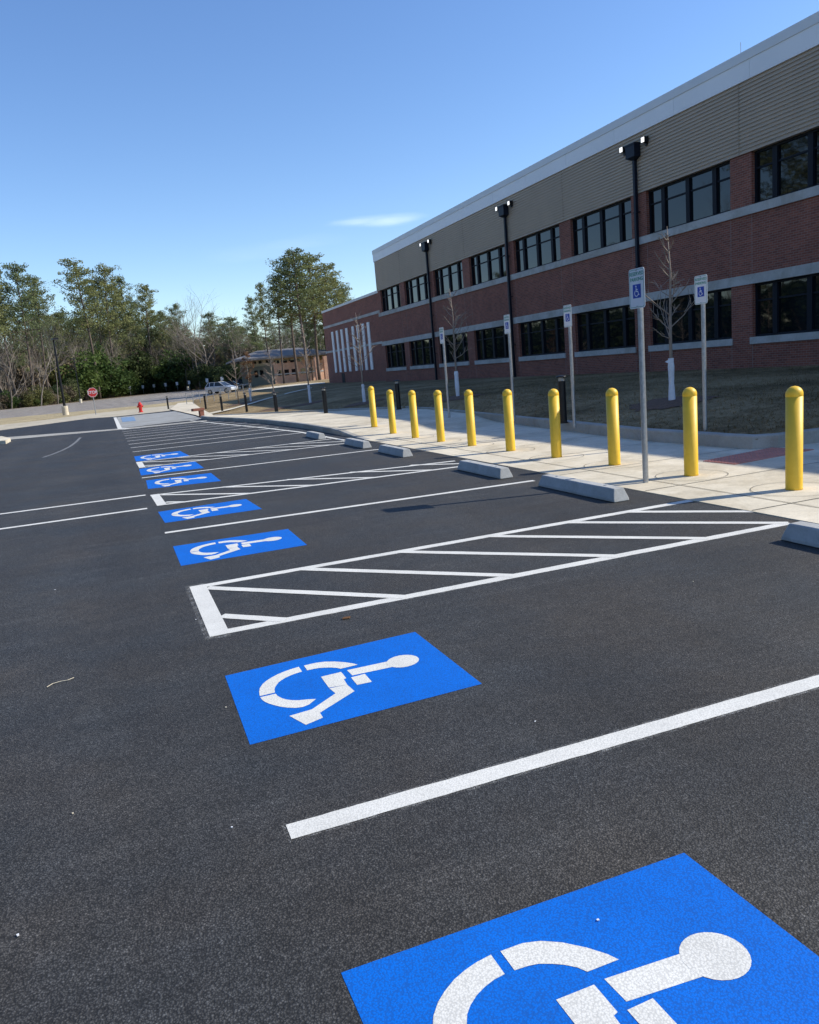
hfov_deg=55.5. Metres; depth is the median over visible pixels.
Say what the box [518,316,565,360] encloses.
window
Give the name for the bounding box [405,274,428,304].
window
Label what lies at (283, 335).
pine tree
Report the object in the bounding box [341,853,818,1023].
wheelchair symbol
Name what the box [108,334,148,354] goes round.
bare tree
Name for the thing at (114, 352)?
evergreen shrub
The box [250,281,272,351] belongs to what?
pine tree
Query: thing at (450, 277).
window
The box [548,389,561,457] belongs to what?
bollard
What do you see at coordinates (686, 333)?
window
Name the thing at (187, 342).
pine tree
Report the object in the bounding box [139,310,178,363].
pine tree
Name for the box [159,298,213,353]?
bare tree
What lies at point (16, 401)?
evergreen shrub
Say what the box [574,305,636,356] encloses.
window
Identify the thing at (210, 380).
evergreen shrub
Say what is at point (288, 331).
pine tree
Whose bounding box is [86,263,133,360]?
pine tree
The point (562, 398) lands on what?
path light
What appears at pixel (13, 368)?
bare tree
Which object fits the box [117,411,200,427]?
concrete pad
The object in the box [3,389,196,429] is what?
ground
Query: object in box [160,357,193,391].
evergreen shrub
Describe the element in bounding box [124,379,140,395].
evergreen shrub
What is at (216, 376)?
evergreen shrub
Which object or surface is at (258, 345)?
pine tree
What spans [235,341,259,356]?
evergreen shrub
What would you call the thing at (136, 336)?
pine tree
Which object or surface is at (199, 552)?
wheelchair symbol
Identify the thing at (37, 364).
bare tree
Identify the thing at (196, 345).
bare tree
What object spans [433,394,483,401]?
mulch ring
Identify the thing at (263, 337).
pine tree
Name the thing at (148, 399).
road
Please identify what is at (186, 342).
bare tree
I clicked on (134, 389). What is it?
evergreen shrub
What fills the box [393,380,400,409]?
path light
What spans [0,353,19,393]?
bare tree
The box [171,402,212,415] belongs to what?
ramp path
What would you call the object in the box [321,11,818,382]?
school building
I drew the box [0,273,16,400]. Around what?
pine tree
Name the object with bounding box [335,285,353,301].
pine tree
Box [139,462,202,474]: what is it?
wheelchair symbol
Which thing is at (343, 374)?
utility door
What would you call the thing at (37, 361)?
bare tree
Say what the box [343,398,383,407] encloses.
mulch ring
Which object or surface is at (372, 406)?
bollard
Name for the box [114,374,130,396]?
evergreen shrub
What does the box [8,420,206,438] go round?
gutter
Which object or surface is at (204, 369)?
evergreen shrub
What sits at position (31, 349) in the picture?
bare tree
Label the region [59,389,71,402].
evergreen shrub
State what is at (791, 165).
window
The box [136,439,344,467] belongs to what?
access aisle
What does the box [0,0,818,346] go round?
sky
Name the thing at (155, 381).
evergreen shrub
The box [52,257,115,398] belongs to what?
pine tree
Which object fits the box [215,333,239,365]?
pine tree
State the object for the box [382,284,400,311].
window
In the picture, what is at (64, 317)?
pine tree
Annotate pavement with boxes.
[252,382,324,390]
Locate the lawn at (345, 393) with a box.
[194,365,818,433]
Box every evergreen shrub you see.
[0,344,17,390]
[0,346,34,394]
[0,390,20,407]
[0,394,10,409]
[2,396,14,408]
[7,345,49,391]
[12,390,30,407]
[21,391,37,406]
[23,394,42,405]
[27,385,56,405]
[36,342,72,388]
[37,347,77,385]
[45,389,60,404]
[50,349,103,400]
[51,385,61,403]
[58,385,76,402]
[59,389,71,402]
[64,378,85,401]
[76,350,123,397]
[79,356,134,397]
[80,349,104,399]
[88,341,113,375]
[96,346,128,360]
[96,379,111,398]
[101,368,119,397]
[108,355,132,395]
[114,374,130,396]
[117,349,156,394]
[123,344,146,394]
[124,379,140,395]
[126,377,141,395]
[132,356,155,393]
[134,375,145,394]
[137,336,161,365]
[146,369,160,392]
[148,374,163,391]
[150,349,192,391]
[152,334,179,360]
[154,368,168,391]
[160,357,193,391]
[162,340,180,390]
[166,349,197,390]
[180,375,193,389]
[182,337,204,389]
[185,369,199,389]
[189,363,212,388]
[189,372,203,389]
[193,344,218,369]
[204,374,217,386]
[206,366,227,381]
[208,338,226,368]
[212,371,225,381]
[214,338,232,362]
[214,360,237,380]
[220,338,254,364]
[229,366,241,378]
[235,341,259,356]
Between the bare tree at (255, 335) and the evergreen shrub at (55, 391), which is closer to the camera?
the bare tree at (255, 335)
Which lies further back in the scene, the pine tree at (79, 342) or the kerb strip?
the pine tree at (79, 342)
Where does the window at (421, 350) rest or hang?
in the school building at (714, 171)
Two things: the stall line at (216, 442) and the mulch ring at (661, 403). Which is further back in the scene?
the stall line at (216, 442)
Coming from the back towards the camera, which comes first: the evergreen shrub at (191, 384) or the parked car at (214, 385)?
the evergreen shrub at (191, 384)
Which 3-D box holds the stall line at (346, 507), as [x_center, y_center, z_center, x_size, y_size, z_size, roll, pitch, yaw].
[-0.577,-0.089,9.570,4.683,0.001,0.101,-8,11,-17]
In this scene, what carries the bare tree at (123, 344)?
on the ground at (107, 398)
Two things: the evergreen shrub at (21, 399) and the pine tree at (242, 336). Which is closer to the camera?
the evergreen shrub at (21, 399)
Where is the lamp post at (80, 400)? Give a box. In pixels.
[70,358,81,402]
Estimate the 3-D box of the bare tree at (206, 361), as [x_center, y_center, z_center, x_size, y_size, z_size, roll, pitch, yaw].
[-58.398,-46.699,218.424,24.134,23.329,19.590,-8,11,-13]
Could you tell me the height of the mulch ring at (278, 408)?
0.147 m
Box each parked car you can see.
[205,381,237,393]
[225,381,245,388]
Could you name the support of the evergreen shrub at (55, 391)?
on the ground at (107, 398)
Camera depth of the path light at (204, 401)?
50.54 m
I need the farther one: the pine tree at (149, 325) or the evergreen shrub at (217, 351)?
the pine tree at (149, 325)
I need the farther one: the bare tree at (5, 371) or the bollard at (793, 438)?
the bare tree at (5, 371)
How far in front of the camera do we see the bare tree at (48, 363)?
166.50 m
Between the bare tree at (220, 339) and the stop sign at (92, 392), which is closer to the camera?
the stop sign at (92, 392)
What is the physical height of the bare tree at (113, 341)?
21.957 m
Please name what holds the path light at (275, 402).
on the lawn at (345, 393)
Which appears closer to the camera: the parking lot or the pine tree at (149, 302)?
the parking lot
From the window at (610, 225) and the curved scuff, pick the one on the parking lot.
the curved scuff
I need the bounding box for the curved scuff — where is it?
[41,437,81,457]
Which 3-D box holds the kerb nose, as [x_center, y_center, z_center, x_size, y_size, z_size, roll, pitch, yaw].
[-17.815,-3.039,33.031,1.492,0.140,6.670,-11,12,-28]
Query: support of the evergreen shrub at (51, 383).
on the ground at (107, 398)
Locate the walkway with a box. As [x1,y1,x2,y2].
[206,408,818,523]
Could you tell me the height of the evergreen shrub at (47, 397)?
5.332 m
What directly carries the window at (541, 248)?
in the school building at (714, 171)
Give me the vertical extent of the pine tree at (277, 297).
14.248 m
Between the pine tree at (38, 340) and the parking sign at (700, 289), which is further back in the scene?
the pine tree at (38, 340)
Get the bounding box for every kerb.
[201,416,369,439]
[216,406,818,448]
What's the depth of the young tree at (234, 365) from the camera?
48.97 m
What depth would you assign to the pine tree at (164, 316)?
286.68 m
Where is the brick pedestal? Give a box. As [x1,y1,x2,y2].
[191,408,204,416]
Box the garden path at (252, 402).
[210,387,311,413]
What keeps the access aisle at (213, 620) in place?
on the parking lot
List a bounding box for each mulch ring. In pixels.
[259,406,292,411]
[295,400,322,405]
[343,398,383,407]
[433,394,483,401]
[629,396,719,410]
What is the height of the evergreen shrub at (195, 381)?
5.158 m
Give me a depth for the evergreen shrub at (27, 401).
170.65 m
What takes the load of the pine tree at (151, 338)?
on the ground at (107, 398)
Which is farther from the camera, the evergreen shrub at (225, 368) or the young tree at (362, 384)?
the evergreen shrub at (225, 368)
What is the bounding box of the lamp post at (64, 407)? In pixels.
[51,337,68,414]
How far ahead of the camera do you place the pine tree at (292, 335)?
104.14 m
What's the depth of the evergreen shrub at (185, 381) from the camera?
235.19 m
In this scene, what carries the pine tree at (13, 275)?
on the ground at (107, 398)
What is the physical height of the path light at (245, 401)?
0.975 m
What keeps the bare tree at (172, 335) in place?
on the ground at (107, 398)
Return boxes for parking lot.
[0,420,818,1023]
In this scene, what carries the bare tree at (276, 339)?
on the ground at (107, 398)
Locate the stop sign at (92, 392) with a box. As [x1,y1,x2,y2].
[87,388,97,413]
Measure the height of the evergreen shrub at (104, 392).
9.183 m
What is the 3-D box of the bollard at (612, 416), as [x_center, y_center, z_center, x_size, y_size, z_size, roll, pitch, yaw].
[2.838,-1.190,10.855,0.170,1.072,0.170,-3,11,11]
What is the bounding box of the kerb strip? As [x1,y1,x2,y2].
[0,405,174,429]
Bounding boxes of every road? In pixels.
[0,389,229,418]
[0,410,203,436]
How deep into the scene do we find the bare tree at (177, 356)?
240.28 m
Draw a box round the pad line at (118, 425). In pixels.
[114,417,130,428]
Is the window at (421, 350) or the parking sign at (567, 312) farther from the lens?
the window at (421, 350)
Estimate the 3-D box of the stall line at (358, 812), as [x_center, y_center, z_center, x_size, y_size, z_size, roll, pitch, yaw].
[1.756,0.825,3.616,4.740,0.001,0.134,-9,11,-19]
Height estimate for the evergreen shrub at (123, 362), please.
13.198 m
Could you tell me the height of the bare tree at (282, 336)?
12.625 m
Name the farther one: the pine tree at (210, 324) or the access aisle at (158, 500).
the pine tree at (210, 324)
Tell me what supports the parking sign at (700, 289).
on the lawn at (345, 393)
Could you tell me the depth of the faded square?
44.59 m
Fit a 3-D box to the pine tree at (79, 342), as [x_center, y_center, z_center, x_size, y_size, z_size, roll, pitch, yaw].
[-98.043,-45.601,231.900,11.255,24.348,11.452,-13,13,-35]
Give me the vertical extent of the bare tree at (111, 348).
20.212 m
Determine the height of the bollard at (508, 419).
1.072 m
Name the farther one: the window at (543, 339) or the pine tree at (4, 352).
the pine tree at (4, 352)
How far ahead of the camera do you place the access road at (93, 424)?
41.36 m
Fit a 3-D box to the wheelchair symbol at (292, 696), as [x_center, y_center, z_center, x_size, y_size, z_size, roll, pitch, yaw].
[-0.345,0.903,4.199,1.196,0.001,0.977,-9,11,-20]
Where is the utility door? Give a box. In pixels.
[342,373,345,382]
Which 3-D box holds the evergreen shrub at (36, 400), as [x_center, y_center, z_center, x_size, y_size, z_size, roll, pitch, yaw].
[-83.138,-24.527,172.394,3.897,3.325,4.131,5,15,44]
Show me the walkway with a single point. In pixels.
(455, 430)
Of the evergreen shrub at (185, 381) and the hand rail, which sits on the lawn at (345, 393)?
the hand rail
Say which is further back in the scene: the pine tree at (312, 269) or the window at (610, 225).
the pine tree at (312, 269)
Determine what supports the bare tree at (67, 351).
on the ground at (107, 398)
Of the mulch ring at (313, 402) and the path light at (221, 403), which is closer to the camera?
the mulch ring at (313, 402)
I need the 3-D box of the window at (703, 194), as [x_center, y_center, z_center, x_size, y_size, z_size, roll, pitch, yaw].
[9.917,-11.066,27.641,0.110,1.610,4.315,-9,11,-20]
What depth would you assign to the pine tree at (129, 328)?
258.81 m
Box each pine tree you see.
[0,261,52,393]
[0,269,17,393]
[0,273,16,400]
[0,298,23,391]
[5,306,33,392]
[13,293,60,378]
[16,276,55,386]
[37,326,74,347]
[39,311,82,351]
[43,315,82,365]
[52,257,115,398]
[53,309,78,335]
[60,317,102,356]
[63,275,131,362]
[63,319,117,355]
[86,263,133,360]
[96,283,145,356]
[112,274,145,353]
[126,298,147,344]
[127,283,158,362]
[137,328,163,361]
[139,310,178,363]
[140,314,163,345]
[151,314,180,361]
[159,303,192,357]
[178,334,196,356]
[192,312,221,347]
[192,320,218,360]
[206,323,230,350]
[214,316,249,357]
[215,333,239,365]
[229,325,254,357]
[238,294,266,350]
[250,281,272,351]
[259,274,288,383]
[259,336,272,349]
[260,323,288,348]
[263,254,320,381]
[265,247,333,380]
[265,318,311,348]
[270,322,300,349]
[287,252,343,379]
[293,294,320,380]
[301,262,351,323]
[304,289,327,359]
[304,323,323,348]
[322,277,349,332]
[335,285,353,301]
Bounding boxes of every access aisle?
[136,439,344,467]
[150,461,458,505]
[187,500,788,639]
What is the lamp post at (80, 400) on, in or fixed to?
on the road at (148, 399)
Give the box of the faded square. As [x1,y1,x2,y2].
[121,417,135,421]
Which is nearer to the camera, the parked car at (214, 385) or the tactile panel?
the tactile panel
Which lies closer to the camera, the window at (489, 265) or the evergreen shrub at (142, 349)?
the window at (489, 265)
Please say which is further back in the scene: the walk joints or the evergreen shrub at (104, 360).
the evergreen shrub at (104, 360)
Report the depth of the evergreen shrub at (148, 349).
285.37 m
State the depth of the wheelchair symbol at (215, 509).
10.16 m
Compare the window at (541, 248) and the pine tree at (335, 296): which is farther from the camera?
the pine tree at (335, 296)
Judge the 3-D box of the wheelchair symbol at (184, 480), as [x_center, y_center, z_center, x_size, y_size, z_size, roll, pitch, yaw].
[-3.991,-0.547,13.622,1.170,0.001,1.534,-9,11,-20]
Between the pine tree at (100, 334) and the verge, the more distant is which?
the pine tree at (100, 334)
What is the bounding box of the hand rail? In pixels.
[185,383,251,403]
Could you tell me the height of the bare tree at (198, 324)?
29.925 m
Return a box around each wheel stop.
[306,431,325,439]
[344,438,371,448]
[378,444,412,456]
[457,460,512,478]
[538,474,628,502]
[781,521,818,547]
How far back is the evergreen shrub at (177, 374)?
242.87 m
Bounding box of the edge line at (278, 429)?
[206,422,343,439]
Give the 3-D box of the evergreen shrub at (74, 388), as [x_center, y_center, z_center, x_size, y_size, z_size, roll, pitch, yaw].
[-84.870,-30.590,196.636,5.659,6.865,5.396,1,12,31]
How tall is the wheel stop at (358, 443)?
0.145 m
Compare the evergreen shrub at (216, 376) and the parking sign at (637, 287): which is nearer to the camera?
the parking sign at (637, 287)
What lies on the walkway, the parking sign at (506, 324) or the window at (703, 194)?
the parking sign at (506, 324)
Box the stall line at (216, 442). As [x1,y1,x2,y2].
[135,433,296,451]
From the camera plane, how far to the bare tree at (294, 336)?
157.57 m
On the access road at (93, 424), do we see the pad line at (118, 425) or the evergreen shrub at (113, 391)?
the pad line at (118, 425)
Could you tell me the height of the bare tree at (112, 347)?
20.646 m
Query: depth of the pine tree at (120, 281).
259.56 m
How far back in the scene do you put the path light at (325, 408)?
29.09 m
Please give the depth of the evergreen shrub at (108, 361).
223.66 m
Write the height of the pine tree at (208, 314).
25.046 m
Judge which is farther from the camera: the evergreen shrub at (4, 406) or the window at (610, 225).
the evergreen shrub at (4, 406)
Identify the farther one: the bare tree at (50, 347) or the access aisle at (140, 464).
the bare tree at (50, 347)
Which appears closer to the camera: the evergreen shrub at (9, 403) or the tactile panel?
the tactile panel
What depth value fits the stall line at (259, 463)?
15.22 m
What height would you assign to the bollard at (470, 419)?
1.072 m
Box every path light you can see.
[203,394,206,408]
[219,394,223,411]
[243,393,248,411]
[272,392,277,411]
[320,387,327,412]
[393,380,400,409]
[556,375,567,423]
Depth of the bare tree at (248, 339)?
173.59 m
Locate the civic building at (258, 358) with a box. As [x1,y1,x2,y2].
[226,348,328,387]
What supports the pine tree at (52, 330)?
on the ground at (107, 398)
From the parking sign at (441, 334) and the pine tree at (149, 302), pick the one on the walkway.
the parking sign at (441, 334)
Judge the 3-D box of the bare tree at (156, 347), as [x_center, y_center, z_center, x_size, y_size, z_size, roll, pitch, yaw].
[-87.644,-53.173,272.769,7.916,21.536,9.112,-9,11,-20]
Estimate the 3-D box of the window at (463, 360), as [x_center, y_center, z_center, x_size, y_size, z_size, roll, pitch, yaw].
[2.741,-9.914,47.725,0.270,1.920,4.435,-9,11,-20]
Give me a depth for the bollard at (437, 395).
16.16 m
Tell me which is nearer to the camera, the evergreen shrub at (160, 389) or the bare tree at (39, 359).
the bare tree at (39, 359)
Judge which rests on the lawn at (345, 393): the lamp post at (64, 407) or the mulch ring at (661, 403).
the mulch ring at (661, 403)
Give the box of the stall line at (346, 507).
[165,480,533,532]
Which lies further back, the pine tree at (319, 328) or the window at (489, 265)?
the pine tree at (319, 328)
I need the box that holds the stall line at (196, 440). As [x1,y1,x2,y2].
[133,431,277,447]
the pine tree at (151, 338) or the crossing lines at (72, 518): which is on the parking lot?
the crossing lines at (72, 518)
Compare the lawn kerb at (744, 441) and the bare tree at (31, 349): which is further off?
the bare tree at (31, 349)
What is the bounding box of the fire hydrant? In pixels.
[137,402,142,411]
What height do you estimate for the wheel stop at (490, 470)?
0.145 m
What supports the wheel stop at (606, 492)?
on the parking lot
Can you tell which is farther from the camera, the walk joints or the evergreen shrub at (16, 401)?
the evergreen shrub at (16, 401)
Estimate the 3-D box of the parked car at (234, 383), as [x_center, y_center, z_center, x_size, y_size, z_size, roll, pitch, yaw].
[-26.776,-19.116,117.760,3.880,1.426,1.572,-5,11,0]
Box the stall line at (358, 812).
[283,675,818,841]
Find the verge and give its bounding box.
[0,399,195,424]
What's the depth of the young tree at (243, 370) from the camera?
50.69 m
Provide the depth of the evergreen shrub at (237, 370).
165.12 m
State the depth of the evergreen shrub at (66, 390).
194.09 m
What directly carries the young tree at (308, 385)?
on the mulch ring at (313, 402)
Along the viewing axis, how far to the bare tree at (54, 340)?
212.36 m
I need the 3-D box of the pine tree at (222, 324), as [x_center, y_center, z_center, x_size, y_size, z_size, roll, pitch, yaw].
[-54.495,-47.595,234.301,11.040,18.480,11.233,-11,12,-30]
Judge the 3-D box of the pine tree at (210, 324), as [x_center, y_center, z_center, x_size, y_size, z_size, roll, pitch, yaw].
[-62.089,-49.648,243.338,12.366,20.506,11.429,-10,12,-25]
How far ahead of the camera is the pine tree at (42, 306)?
189.23 m
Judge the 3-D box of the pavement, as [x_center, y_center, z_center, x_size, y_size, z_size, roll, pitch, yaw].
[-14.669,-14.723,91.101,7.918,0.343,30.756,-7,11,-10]
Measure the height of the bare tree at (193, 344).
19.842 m
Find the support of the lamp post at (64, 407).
on the verge
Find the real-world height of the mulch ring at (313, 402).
0.155 m
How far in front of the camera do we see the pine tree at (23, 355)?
182.94 m
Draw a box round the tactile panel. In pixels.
[704,447,813,464]
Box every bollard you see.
[368,386,377,426]
[386,390,396,433]
[408,390,418,437]
[433,390,444,441]
[464,390,475,445]
[502,389,515,450]
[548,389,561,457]
[606,388,620,465]
[682,387,698,475]
[785,386,803,490]
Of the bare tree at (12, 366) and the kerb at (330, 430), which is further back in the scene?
the bare tree at (12, 366)
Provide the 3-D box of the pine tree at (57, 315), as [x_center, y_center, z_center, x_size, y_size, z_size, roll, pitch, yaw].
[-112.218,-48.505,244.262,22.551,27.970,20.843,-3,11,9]
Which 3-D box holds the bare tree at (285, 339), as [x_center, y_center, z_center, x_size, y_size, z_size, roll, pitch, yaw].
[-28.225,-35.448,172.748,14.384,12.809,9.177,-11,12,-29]
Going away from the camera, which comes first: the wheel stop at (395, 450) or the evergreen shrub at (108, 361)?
the wheel stop at (395, 450)
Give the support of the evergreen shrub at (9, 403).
on the ground at (107, 398)
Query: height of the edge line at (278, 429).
0.001 m
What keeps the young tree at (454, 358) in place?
on the mulch ring at (451, 398)
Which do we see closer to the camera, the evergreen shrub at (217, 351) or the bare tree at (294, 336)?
the bare tree at (294, 336)
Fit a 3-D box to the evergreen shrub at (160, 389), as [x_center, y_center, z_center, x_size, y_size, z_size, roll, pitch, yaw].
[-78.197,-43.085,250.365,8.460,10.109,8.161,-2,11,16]
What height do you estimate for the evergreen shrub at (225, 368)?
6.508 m
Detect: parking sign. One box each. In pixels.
[439,327,449,417]
[504,314,515,420]
[563,304,575,427]
[629,267,648,482]
[694,274,707,430]
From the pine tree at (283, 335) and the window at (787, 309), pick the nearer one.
the window at (787, 309)
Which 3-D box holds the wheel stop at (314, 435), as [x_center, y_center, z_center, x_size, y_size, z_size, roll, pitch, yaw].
[-2.444,-2.000,20.192,0.199,0.145,1.395,-9,11,-20]
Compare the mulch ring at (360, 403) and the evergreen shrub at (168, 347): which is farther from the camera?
the evergreen shrub at (168, 347)
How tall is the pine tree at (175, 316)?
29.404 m
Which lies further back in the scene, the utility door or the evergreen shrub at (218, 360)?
the evergreen shrub at (218, 360)
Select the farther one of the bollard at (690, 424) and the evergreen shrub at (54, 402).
the evergreen shrub at (54, 402)
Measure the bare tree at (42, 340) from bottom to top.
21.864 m
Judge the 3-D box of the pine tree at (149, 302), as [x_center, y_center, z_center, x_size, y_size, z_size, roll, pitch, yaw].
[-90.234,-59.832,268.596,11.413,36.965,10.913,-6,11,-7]
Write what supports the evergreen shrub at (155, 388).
on the ground at (107, 398)
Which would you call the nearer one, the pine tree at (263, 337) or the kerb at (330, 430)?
the kerb at (330, 430)
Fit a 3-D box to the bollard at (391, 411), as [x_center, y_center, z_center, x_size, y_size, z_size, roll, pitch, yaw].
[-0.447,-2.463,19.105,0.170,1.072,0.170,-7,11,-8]
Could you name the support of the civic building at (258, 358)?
on the lawn at (345, 393)
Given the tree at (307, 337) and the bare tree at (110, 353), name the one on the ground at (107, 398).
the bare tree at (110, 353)
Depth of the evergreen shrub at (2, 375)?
196.05 m
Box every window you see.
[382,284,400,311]
[386,343,406,370]
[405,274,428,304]
[410,338,433,369]
[435,261,463,295]
[439,332,469,366]
[471,245,505,285]
[474,326,508,364]
[515,225,560,272]
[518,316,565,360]
[573,198,631,255]
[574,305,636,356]
[648,288,732,351]
[649,161,729,233]
[750,273,818,343]
[755,128,818,202]
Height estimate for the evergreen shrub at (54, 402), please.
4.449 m
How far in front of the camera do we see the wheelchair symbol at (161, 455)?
18.85 m
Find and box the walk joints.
[242,411,817,509]
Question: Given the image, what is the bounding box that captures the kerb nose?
[0,436,10,444]
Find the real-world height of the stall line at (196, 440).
0.001 m
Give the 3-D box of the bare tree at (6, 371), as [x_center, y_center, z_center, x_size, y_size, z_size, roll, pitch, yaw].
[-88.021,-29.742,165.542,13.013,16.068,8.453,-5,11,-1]
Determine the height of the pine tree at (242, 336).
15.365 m
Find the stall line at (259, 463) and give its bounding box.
[143,449,377,477]
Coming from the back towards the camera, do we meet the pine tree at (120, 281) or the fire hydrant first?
the pine tree at (120, 281)
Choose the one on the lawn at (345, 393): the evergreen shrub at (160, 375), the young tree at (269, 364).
the young tree at (269, 364)
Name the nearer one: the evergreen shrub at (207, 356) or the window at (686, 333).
the window at (686, 333)
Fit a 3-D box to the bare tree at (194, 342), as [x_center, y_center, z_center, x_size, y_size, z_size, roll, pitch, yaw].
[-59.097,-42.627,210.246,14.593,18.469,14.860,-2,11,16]
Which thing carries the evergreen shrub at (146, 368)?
on the ground at (107, 398)
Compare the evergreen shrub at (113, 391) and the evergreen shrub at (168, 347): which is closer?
the evergreen shrub at (113, 391)
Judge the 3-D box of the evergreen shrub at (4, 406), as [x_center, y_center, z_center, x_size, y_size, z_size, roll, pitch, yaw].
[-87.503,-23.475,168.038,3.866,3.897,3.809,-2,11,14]
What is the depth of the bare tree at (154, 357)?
253.99 m
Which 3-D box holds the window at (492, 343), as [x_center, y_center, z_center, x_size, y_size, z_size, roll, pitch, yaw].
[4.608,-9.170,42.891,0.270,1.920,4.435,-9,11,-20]
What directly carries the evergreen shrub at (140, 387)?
on the ground at (107, 398)
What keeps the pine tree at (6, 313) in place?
on the ground at (107, 398)
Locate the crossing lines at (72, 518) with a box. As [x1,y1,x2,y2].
[0,495,146,529]
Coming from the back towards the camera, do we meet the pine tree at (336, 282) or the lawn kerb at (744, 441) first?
the pine tree at (336, 282)
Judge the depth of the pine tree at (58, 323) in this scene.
224.58 m
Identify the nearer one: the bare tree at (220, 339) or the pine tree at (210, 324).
the bare tree at (220, 339)
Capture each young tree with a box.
[225,349,245,403]
[240,352,256,400]
[256,345,279,391]
[296,323,321,402]
[340,312,374,401]
[441,289,470,395]
[645,229,709,399]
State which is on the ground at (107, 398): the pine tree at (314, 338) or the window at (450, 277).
the pine tree at (314, 338)
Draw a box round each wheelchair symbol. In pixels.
[134,451,188,460]
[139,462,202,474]
[146,473,219,488]
[158,499,260,522]
[173,529,306,565]
[225,632,481,744]
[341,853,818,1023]
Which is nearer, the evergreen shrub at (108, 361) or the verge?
the verge
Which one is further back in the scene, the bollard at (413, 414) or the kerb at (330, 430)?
the kerb at (330, 430)
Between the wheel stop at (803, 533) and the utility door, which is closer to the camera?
the wheel stop at (803, 533)
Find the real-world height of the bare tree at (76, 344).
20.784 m
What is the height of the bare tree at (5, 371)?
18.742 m
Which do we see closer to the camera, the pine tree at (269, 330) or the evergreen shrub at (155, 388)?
the pine tree at (269, 330)
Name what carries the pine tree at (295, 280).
on the lawn at (345, 393)
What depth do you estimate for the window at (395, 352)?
57.34 m
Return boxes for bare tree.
[0,331,38,408]
[0,333,37,407]
[0,340,22,396]
[0,348,16,389]
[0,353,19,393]
[4,319,45,388]
[6,317,105,390]
[21,304,61,403]
[21,332,57,389]
[21,345,59,387]
[22,332,70,357]
[27,332,73,405]
[30,316,71,359]
[49,334,94,378]
[52,322,108,371]
[64,328,94,364]
[77,326,137,356]
[89,339,125,368]
[94,328,129,369]
[96,337,128,364]
[99,318,139,353]
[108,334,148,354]
[145,346,161,365]
[146,334,165,364]
[157,340,195,369]
[158,308,238,363]
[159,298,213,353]
[159,317,188,353]
[162,321,217,366]
[163,321,219,368]
[166,325,202,362]
[169,292,216,387]
[172,326,211,365]
[204,311,249,346]
[208,327,243,356]
[226,319,248,356]
[234,326,278,350]
[235,323,262,350]
[250,321,306,348]
[259,319,289,349]
[269,328,301,348]
[280,324,322,348]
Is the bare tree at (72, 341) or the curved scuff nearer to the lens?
the curved scuff
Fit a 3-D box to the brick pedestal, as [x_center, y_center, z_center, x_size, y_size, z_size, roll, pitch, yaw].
[-10.465,-4.906,38.575,0.600,0.464,0.240,-14,14,-39]
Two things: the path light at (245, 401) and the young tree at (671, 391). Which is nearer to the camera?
the young tree at (671, 391)
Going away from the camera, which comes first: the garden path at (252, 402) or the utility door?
the garden path at (252, 402)
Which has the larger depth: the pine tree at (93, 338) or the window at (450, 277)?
the pine tree at (93, 338)
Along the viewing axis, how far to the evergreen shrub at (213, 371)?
192.33 m

